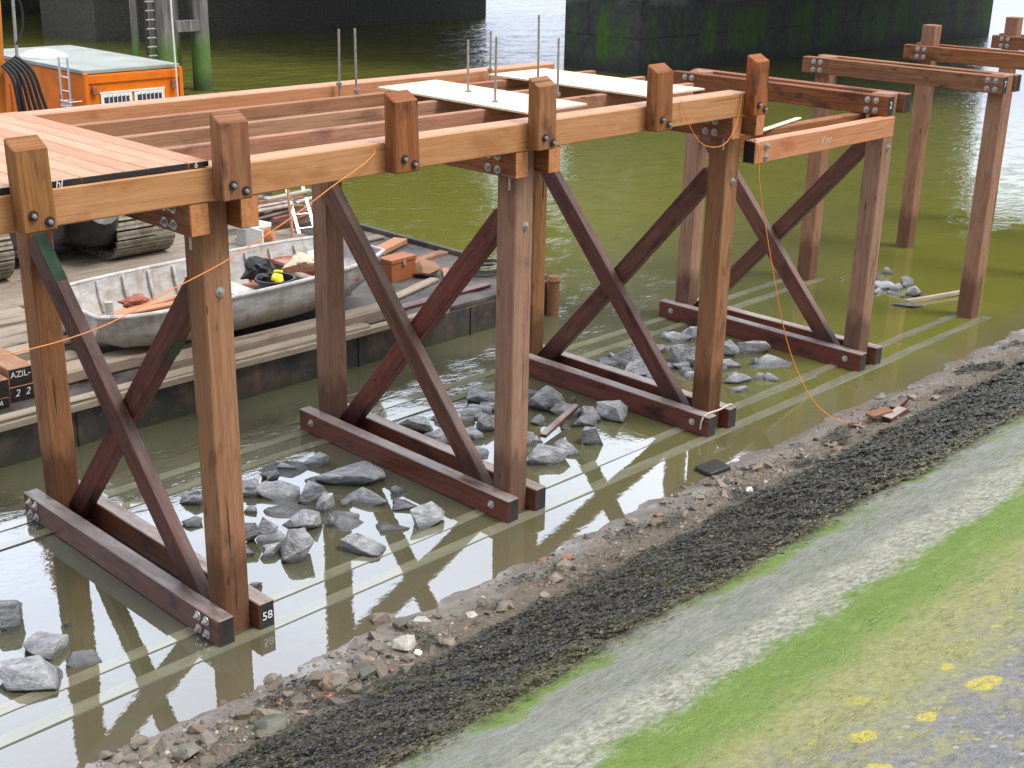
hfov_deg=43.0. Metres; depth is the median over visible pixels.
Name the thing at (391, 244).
loose plank
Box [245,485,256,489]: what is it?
rock
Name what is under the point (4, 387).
stacked beam
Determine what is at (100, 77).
site cabin
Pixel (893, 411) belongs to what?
timber offcuts
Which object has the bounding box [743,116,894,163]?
tie beam
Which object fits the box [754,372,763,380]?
rock
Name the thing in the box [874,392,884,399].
shore stone
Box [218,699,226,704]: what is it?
shore stone
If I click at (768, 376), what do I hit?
rock
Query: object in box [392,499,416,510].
rock
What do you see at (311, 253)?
cloth bundle
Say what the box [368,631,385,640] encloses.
shore stone
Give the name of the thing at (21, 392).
stacked beam
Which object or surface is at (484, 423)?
rock
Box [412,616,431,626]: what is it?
shore stone
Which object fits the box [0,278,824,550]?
sill board
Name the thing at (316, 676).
shore stone
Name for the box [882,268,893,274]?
rock
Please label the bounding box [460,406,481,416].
rock
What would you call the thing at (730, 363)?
rock
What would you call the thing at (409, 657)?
shore stone
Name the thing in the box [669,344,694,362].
rock
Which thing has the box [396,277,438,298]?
deck board
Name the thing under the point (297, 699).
shore stone
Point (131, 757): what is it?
shore stone
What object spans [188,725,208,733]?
shore stone
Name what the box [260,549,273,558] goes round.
rock
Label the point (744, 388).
rock
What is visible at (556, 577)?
shore stone
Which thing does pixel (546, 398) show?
rock
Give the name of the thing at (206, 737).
shore stone
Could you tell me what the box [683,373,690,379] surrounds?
rock
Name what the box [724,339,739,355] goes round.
rock
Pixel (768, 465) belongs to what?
shore stone
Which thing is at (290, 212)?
wooden pole
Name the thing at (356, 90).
threaded rod
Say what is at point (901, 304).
rock
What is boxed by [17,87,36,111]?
door
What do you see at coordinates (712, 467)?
flat stone slab
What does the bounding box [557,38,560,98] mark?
threaded rod
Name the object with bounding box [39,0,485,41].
bridge pier
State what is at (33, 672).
rock
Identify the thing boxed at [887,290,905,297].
rock
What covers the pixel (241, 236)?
grey case
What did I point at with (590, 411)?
rock
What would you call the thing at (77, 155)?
timber deck
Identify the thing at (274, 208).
scrap board
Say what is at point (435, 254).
loose plank
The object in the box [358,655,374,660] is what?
shore stone
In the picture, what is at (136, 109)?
edge beam
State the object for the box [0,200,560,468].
work pontoon
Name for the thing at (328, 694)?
stone
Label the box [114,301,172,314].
loose plank
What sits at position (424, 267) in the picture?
sack
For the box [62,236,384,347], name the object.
work boat
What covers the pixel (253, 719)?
shore stone
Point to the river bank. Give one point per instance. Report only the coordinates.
(885, 631)
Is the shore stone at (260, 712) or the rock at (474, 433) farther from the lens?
the rock at (474, 433)
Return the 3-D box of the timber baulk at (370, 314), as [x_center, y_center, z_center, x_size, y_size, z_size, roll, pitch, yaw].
[-3.617,-0.733,20.207,4.351,0.244,0.351,-18,27,-42]
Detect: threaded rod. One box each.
[336,29,341,95]
[354,28,359,94]
[466,40,470,91]
[487,31,491,80]
[492,37,497,102]
[537,15,539,76]
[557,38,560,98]
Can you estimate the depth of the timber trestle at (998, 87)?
23.88 m
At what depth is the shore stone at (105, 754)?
11.32 m
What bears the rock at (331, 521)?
in the water
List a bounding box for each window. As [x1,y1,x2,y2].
[100,92,132,103]
[134,89,164,100]
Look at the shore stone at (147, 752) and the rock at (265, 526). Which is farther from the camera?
the rock at (265, 526)
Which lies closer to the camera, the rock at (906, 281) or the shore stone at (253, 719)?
the shore stone at (253, 719)
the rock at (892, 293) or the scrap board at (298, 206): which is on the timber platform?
the scrap board at (298, 206)
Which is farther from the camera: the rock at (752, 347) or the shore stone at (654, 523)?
the rock at (752, 347)
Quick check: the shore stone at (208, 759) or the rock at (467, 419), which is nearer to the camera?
the shore stone at (208, 759)
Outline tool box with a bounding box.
[379,251,416,282]
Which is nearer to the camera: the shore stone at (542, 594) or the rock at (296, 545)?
the shore stone at (542, 594)
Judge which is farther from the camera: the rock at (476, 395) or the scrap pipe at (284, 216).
the scrap pipe at (284, 216)
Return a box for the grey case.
[235,220,270,246]
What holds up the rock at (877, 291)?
in the water
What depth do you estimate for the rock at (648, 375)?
20.71 m
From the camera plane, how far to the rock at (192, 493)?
16.18 m
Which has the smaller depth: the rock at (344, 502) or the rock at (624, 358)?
the rock at (344, 502)
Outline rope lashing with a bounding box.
[699,403,732,429]
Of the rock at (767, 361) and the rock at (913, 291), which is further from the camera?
the rock at (913, 291)
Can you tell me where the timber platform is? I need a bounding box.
[0,225,307,301]
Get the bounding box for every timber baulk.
[0,322,369,423]
[32,340,191,384]
[169,303,385,370]
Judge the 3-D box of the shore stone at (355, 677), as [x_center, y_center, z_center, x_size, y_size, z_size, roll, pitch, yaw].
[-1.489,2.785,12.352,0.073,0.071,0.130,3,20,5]
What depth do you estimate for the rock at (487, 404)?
19.40 m
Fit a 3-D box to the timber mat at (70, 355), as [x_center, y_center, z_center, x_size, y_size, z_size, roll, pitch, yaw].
[-7.454,0.013,17.971,0.362,0.213,3.203,19,26,39]
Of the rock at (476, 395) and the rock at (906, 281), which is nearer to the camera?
the rock at (476, 395)
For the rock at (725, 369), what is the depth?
21.21 m
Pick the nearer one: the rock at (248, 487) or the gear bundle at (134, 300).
the rock at (248, 487)
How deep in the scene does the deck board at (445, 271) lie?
24.28 m
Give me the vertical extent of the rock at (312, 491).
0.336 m
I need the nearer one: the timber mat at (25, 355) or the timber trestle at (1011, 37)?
the timber mat at (25, 355)
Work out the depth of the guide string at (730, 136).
16.73 m
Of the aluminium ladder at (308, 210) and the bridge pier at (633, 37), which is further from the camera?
the bridge pier at (633, 37)
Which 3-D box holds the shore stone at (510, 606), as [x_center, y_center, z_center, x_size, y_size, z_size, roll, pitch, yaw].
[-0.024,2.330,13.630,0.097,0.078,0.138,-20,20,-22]
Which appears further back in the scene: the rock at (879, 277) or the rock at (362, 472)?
the rock at (879, 277)
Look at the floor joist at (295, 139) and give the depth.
14.10 m
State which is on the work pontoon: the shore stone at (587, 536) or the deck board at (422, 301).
the deck board at (422, 301)
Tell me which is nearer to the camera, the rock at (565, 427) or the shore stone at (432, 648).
the shore stone at (432, 648)
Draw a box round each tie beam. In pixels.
[739,112,865,155]
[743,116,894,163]
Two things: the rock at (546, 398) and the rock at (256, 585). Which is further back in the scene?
the rock at (546, 398)
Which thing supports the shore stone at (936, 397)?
on the river bank
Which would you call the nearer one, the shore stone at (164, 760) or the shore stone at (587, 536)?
the shore stone at (164, 760)
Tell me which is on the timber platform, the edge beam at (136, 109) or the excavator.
the excavator
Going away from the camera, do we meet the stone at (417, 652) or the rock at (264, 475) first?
the stone at (417, 652)
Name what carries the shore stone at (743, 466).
on the river bank
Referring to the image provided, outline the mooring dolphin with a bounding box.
[129,0,212,90]
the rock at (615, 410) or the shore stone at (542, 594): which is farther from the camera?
the rock at (615, 410)
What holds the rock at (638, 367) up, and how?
in the water
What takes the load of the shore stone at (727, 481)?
on the river bank
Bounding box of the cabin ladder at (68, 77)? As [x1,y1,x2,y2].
[57,56,72,106]
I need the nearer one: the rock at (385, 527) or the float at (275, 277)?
the rock at (385, 527)
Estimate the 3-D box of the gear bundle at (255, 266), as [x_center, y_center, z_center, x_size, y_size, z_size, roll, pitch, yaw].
[-4.231,-1.869,21.686,0.434,0.522,0.522,7,21,16]
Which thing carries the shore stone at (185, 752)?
on the river bank
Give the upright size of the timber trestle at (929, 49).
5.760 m
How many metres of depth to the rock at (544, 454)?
17.50 m
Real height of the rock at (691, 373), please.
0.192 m
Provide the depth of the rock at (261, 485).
16.50 m
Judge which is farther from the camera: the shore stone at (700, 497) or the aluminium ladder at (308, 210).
the aluminium ladder at (308, 210)
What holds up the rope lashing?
attached to the timber trestle at (663, 396)
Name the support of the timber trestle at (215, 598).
in the water
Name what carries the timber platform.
on the work pontoon
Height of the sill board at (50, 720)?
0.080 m
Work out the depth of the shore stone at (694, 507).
15.97 m
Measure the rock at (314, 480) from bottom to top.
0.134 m
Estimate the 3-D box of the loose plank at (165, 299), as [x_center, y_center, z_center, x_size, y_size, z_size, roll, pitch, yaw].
[-5.727,-1.223,20.275,0.163,0.054,1.942,13,23,30]
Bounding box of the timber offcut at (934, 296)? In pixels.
[905,290,959,302]
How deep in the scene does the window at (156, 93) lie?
31.65 m
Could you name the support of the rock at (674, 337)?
in the water
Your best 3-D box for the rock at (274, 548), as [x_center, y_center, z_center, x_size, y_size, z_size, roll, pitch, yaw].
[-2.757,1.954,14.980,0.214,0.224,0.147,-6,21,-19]
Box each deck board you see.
[367,234,384,241]
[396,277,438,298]
[402,282,490,309]
[442,268,448,276]
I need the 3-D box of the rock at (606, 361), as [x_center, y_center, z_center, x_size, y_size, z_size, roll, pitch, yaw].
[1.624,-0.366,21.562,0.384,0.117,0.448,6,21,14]
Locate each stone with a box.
[97,750,112,760]
[103,763,116,767]
[112,752,124,763]
[119,762,127,767]
[121,753,139,762]
[130,733,146,743]
[130,739,149,749]
[138,743,156,761]
[142,761,156,767]
[147,737,165,753]
[152,762,172,767]
[156,758,167,762]
[173,740,182,744]
[174,742,202,762]
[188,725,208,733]
[197,729,218,746]
[200,755,214,765]
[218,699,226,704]
[229,705,245,717]
[233,705,253,719]
[249,715,257,723]
[254,707,282,719]
[254,714,287,735]
[254,729,268,738]
[263,673,277,683]
[266,674,282,691]
[273,698,285,705]
[283,690,296,697]
[284,691,308,706]
[296,710,307,713]
[304,670,331,686]
[314,701,325,706]
[318,673,348,692]
[322,674,331,691]
[322,691,333,698]
[328,696,346,705]
[339,670,347,677]
[346,682,363,693]
[349,636,367,649]
[351,675,358,680]
[352,655,377,668]
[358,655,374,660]
[359,665,375,679]
[366,650,377,657]
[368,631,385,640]
[370,640,384,653]
[370,660,387,677]
[392,617,407,629]
[392,634,415,651]
[398,663,416,675]
[401,653,415,661]
[407,619,419,628]
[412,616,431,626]
[413,649,421,655]
[429,644,435,652]
[436,638,442,645]
[442,637,455,647]
[466,611,477,617]
[496,600,511,611]
[507,602,514,608]
[537,556,546,561]
[538,591,549,597]
[548,572,564,582]
[554,558,571,570]
[560,555,571,560]
[571,564,577,570]
[584,533,594,538]
[624,521,632,525]
[626,517,637,522]
[647,519,665,526]
[653,512,663,516]
[688,503,698,510]
[696,494,704,499]
[703,480,712,485]
[711,475,719,479]
[716,478,728,487]
[720,489,726,496]
[723,478,734,484]
[732,471,742,476]
[740,464,749,470]
[752,464,762,470]
[763,462,772,468]
[799,452,806,458]
[832,446,842,451]
[858,429,870,432]
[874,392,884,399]
[906,394,916,399]
[931,395,940,399]
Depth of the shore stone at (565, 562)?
14.59 m
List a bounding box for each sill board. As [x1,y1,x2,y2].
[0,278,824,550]
[0,279,782,531]
[0,312,958,715]
[0,316,990,748]
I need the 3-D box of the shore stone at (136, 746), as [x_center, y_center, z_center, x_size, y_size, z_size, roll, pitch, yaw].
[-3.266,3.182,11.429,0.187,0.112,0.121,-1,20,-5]
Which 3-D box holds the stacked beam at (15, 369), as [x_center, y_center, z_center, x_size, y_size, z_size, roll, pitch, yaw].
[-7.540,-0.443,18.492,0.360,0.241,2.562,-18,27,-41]
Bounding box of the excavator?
[0,0,175,279]
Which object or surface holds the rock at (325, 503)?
in the water
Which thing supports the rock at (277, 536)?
in the water
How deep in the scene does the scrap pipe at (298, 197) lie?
27.80 m
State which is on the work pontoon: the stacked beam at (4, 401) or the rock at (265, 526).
the stacked beam at (4, 401)
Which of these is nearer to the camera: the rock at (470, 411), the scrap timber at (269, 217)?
the rock at (470, 411)
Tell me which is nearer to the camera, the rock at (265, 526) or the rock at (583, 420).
the rock at (265, 526)
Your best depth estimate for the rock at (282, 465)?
17.17 m
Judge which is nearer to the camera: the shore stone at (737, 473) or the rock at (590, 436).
the shore stone at (737, 473)
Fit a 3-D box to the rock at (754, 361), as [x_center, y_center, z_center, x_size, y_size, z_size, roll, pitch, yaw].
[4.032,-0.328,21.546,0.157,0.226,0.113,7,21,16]
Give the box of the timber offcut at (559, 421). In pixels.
[540,404,578,437]
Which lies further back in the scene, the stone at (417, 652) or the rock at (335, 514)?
the rock at (335, 514)
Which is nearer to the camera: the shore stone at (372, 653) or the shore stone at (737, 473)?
the shore stone at (372, 653)
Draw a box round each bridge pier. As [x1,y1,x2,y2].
[1,0,40,14]
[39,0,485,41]
[564,0,993,75]
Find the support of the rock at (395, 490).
in the water
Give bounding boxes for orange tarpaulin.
[259,227,275,242]
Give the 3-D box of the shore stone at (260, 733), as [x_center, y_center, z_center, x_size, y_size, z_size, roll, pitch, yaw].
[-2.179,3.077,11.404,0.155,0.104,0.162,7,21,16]
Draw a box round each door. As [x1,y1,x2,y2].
[6,83,12,112]
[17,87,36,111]
[42,91,61,109]
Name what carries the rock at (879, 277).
in the water
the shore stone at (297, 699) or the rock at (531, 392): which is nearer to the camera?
the shore stone at (297, 699)
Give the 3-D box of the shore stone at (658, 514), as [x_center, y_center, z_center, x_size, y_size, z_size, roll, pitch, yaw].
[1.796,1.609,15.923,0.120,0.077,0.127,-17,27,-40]
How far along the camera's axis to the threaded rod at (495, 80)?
15.38 m
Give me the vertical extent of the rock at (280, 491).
0.292 m
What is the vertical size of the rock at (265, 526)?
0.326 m
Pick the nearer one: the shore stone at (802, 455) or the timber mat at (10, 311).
the shore stone at (802, 455)
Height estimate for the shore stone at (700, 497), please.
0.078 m
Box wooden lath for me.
[763,117,801,131]
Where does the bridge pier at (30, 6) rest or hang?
in the water
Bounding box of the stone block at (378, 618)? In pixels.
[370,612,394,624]
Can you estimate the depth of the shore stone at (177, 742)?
11.44 m
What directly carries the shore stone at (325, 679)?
on the river bank
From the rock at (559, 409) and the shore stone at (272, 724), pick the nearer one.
the shore stone at (272, 724)
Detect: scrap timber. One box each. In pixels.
[259,203,311,221]
[270,214,309,230]
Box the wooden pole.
[286,189,293,236]
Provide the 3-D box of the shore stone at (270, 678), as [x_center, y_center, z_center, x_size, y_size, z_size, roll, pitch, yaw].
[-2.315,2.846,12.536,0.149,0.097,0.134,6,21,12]
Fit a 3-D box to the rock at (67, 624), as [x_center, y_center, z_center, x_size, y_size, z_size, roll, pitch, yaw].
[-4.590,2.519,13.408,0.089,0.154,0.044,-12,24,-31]
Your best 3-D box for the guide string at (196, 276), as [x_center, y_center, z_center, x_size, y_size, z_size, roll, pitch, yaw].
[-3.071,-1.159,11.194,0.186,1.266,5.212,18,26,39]
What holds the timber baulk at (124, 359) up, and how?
on the work pontoon
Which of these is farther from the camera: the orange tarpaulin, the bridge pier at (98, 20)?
the bridge pier at (98, 20)
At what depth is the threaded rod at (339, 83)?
16.75 m
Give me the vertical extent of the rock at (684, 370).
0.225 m
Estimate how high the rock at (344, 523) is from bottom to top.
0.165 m
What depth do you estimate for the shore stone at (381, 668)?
12.39 m
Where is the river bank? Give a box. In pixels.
[85,329,1023,767]
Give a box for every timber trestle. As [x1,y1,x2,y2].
[16,194,274,646]
[300,146,559,522]
[529,114,764,436]
[659,68,911,371]
[797,54,1021,318]
[896,24,1023,248]
[991,16,1023,220]
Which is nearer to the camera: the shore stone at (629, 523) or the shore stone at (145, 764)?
the shore stone at (145, 764)
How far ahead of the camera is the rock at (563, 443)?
17.93 m
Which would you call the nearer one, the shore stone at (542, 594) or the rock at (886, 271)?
the shore stone at (542, 594)
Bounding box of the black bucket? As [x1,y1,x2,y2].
[255,272,295,288]
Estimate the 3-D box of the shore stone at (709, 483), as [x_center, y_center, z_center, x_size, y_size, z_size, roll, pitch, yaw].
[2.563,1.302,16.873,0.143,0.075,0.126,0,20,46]
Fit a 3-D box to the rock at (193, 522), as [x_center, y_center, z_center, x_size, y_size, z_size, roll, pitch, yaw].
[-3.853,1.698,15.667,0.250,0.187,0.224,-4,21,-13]
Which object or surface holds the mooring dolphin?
in the water
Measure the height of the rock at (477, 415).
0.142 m
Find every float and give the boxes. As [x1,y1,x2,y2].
[256,273,269,281]
[271,273,283,281]
[272,270,282,274]
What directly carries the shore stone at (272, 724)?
on the river bank
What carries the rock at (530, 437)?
in the water
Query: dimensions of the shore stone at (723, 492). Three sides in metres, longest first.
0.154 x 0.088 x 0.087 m
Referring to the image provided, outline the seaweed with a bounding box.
[208,339,1023,767]
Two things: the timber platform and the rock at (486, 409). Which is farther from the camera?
the timber platform
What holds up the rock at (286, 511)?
in the water
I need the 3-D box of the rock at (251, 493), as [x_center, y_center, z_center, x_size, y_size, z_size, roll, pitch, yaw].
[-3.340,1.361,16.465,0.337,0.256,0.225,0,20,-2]
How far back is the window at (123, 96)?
31.06 m
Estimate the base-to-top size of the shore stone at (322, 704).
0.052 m
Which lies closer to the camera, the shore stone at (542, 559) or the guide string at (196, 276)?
the guide string at (196, 276)
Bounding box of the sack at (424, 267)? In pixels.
[413,259,440,275]
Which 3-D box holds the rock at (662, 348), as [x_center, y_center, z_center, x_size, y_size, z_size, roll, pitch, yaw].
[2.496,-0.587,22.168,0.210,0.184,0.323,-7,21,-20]
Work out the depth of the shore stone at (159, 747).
11.36 m
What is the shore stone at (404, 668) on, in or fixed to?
on the river bank
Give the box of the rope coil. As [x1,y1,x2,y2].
[456,255,496,274]
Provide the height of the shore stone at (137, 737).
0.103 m
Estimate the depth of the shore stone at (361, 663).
12.60 m
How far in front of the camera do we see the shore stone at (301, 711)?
11.75 m
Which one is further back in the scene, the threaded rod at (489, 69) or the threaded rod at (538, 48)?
the threaded rod at (489, 69)
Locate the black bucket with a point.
(288, 277)
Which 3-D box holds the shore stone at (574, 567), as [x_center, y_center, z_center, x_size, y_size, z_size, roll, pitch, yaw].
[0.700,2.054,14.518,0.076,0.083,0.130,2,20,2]
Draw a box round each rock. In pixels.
[0,600,22,630]
[0,655,62,690]
[23,631,68,659]
[63,621,70,626]
[66,649,101,667]
[180,491,202,504]
[182,516,202,527]
[184,490,199,498]
[242,479,260,497]
[244,505,256,513]
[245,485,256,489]
[245,523,260,540]
[246,548,254,556]
[250,582,262,588]
[255,480,300,502]
[256,481,272,492]
[256,530,284,543]
[258,461,310,477]
[258,517,278,534]
[260,471,271,478]
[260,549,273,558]
[262,542,280,554]
[263,502,308,518]
[266,470,279,480]
[277,462,295,468]
[279,527,313,563]
[282,520,308,529]
[290,509,322,528]
[297,480,324,504]
[303,452,329,466]
[305,476,324,485]
[313,461,385,484]
[314,493,334,512]
[326,513,334,527]
[330,510,359,519]
[333,515,363,530]
[337,499,351,506]
[340,533,385,556]
[343,487,386,506]
[376,522,409,532]
[390,485,408,495]
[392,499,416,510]
[399,417,432,432]
[410,501,444,528]
[423,428,448,444]
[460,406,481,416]
[460,416,475,424]
[466,387,494,403]
[466,426,483,440]
[467,404,491,414]
[474,412,490,419]
[475,446,488,458]
[476,414,493,431]
[480,402,494,410]
[527,431,534,445]
[527,444,570,465]
[528,385,564,411]
[528,389,537,395]
[530,414,548,425]
[533,436,542,444]
[550,402,580,417]
[550,438,580,456]
[560,423,570,430]
[571,414,596,426]
[580,406,600,421]
[580,426,602,444]
[596,400,627,421]
[598,357,618,366]
[609,347,641,367]
[625,359,649,376]
[644,373,653,379]
[656,344,665,352]
[661,331,691,342]
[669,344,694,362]
[670,361,690,369]
[679,367,691,373]
[681,326,696,339]
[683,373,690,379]
[685,371,693,378]
[687,357,694,366]
[722,363,727,371]
[723,359,740,367]
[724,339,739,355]
[724,372,751,383]
[729,385,747,391]
[737,341,770,353]
[751,358,759,364]
[752,354,792,368]
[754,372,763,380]
[764,372,778,381]
[874,288,883,294]
[875,281,894,289]
[876,273,882,280]
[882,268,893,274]
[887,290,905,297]
[889,283,903,290]
[891,302,926,306]
[900,276,913,287]
[905,285,921,296]
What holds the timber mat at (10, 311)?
on the work pontoon
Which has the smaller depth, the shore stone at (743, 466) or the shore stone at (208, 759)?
the shore stone at (208, 759)
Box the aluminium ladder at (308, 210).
[285,187,312,232]
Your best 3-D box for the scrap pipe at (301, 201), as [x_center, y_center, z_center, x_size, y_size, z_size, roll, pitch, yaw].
[-4.709,-3.795,27.501,0.070,0.090,1.634,12,23,26]
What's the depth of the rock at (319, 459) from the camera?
17.32 m
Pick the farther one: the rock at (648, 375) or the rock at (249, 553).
the rock at (648, 375)
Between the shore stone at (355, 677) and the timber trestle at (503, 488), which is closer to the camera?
the shore stone at (355, 677)
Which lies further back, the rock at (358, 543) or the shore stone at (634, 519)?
the shore stone at (634, 519)
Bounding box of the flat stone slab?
[695,459,729,476]
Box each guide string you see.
[0,141,374,355]
[680,91,742,147]
[754,139,871,422]
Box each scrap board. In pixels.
[235,228,295,239]
[257,192,271,196]
[258,199,296,208]
[258,203,294,212]
[259,203,303,215]
[264,189,311,201]
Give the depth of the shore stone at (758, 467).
17.22 m
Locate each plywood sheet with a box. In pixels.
[377,80,586,113]
[488,68,704,97]
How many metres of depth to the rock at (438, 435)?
18.05 m
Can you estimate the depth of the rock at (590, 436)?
18.14 m
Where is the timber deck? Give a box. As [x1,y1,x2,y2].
[0,112,208,194]
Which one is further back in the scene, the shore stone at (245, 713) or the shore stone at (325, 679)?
the shore stone at (325, 679)
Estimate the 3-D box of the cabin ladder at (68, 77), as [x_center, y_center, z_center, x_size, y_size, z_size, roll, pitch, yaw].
[-10.621,-6.321,31.133,0.490,2.950,0.031,20,27,41]
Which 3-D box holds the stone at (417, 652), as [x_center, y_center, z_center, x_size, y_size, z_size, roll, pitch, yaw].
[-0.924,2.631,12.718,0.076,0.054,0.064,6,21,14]
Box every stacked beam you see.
[0,347,32,385]
[0,374,9,397]
[0,396,9,408]
[8,382,34,403]
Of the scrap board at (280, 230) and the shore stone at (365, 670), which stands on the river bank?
the shore stone at (365, 670)
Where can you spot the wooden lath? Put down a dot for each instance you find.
(780, 124)
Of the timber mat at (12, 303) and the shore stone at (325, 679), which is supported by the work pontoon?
the timber mat at (12, 303)
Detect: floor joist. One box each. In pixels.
[70,70,595,136]
[117,76,644,147]
[161,83,693,160]
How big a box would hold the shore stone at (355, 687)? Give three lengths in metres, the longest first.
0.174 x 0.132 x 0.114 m
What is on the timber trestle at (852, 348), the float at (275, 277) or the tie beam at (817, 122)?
the tie beam at (817, 122)
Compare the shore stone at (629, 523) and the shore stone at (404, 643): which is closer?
the shore stone at (404, 643)
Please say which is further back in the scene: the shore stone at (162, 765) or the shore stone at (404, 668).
the shore stone at (404, 668)
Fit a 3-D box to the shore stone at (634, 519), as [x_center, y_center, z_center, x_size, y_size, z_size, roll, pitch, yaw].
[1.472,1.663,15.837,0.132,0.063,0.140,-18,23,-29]
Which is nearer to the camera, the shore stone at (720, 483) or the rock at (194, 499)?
the rock at (194, 499)
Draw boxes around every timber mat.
[0,297,23,309]
[0,306,24,316]
[0,312,25,328]
[0,323,26,337]
[0,327,67,347]
[4,335,75,360]
[28,350,78,362]
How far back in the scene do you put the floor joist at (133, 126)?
15.20 m
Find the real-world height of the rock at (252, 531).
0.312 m
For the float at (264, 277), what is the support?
in the black bucket
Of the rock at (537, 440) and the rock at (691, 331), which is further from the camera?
the rock at (691, 331)
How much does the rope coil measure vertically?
0.221 m
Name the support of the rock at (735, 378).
in the water
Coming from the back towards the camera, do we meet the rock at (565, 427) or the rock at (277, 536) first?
the rock at (565, 427)
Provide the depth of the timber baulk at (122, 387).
18.91 m
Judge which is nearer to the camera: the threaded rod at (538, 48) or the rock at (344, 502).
the rock at (344, 502)
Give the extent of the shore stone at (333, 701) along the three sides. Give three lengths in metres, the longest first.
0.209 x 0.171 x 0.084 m
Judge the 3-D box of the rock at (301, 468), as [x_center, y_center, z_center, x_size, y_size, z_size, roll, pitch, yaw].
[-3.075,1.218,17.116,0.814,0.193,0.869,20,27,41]
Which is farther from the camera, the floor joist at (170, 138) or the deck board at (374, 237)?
the deck board at (374, 237)
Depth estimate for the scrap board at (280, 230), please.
26.86 m
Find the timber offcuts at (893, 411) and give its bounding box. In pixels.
[865,397,907,422]
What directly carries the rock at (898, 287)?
in the water
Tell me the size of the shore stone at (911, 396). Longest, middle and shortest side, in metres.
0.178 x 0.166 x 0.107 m
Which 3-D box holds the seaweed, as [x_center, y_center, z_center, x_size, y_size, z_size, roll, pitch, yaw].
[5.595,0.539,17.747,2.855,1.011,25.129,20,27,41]
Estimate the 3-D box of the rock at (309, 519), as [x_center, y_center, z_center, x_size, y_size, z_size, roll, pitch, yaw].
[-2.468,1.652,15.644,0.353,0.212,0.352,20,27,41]
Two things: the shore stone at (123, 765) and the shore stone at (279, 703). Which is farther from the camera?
the shore stone at (279, 703)
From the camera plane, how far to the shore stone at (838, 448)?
17.68 m
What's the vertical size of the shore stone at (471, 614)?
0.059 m
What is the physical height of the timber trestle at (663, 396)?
5.434 m
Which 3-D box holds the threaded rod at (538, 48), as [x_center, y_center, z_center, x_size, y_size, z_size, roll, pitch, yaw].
[0.351,-4.173,17.055,0.077,1.300,0.077,20,27,41]
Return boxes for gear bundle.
[117,293,150,307]
[240,256,273,282]
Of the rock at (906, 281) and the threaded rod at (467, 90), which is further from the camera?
the rock at (906, 281)
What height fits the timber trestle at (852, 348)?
5.357 m
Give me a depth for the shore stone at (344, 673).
12.42 m
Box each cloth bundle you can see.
[282,252,313,273]
[306,250,313,257]
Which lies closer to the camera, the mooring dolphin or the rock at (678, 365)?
the rock at (678, 365)
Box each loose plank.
[114,294,176,312]
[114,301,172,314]
[377,237,406,254]
[416,250,447,260]
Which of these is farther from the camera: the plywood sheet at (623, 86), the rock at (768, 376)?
the rock at (768, 376)
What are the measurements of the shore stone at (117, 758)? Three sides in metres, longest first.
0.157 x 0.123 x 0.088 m
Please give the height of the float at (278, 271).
0.110 m
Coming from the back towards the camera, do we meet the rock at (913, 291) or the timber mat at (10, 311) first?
the rock at (913, 291)
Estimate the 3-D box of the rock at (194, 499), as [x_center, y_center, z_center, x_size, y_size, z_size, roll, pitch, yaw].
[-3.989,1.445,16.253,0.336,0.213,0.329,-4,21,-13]
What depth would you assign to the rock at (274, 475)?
16.80 m
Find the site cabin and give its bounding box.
[4,0,183,112]
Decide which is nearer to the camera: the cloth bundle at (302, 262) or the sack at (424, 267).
the cloth bundle at (302, 262)
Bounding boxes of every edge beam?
[0,53,768,234]
[20,62,553,124]
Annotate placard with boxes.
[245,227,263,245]
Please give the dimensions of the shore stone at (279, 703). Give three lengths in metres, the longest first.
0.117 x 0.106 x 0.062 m
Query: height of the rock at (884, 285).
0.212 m
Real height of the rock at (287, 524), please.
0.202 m
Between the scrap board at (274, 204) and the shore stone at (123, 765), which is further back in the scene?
the scrap board at (274, 204)
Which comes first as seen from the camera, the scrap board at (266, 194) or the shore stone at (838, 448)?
the shore stone at (838, 448)
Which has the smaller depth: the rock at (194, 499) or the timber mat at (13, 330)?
the rock at (194, 499)
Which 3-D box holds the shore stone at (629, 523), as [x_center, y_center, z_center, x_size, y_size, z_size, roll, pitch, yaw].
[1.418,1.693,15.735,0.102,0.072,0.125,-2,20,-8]
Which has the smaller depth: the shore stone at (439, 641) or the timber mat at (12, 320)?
the shore stone at (439, 641)
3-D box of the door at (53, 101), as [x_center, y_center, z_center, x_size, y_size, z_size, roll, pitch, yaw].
[-11.306,-6.236,32.100,1.000,1.900,0.024,20,27,41]
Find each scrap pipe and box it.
[258,196,302,204]
[264,196,311,213]
[271,208,311,220]
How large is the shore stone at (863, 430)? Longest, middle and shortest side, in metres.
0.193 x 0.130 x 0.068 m
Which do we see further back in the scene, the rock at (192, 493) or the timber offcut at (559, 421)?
the timber offcut at (559, 421)
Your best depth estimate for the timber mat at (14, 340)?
19.38 m
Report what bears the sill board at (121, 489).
in the water
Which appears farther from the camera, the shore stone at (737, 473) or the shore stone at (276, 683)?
the shore stone at (737, 473)
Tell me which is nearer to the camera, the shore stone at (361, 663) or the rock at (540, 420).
the shore stone at (361, 663)
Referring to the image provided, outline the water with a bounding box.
[0,0,1023,767]
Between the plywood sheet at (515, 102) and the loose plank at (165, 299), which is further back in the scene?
the loose plank at (165, 299)

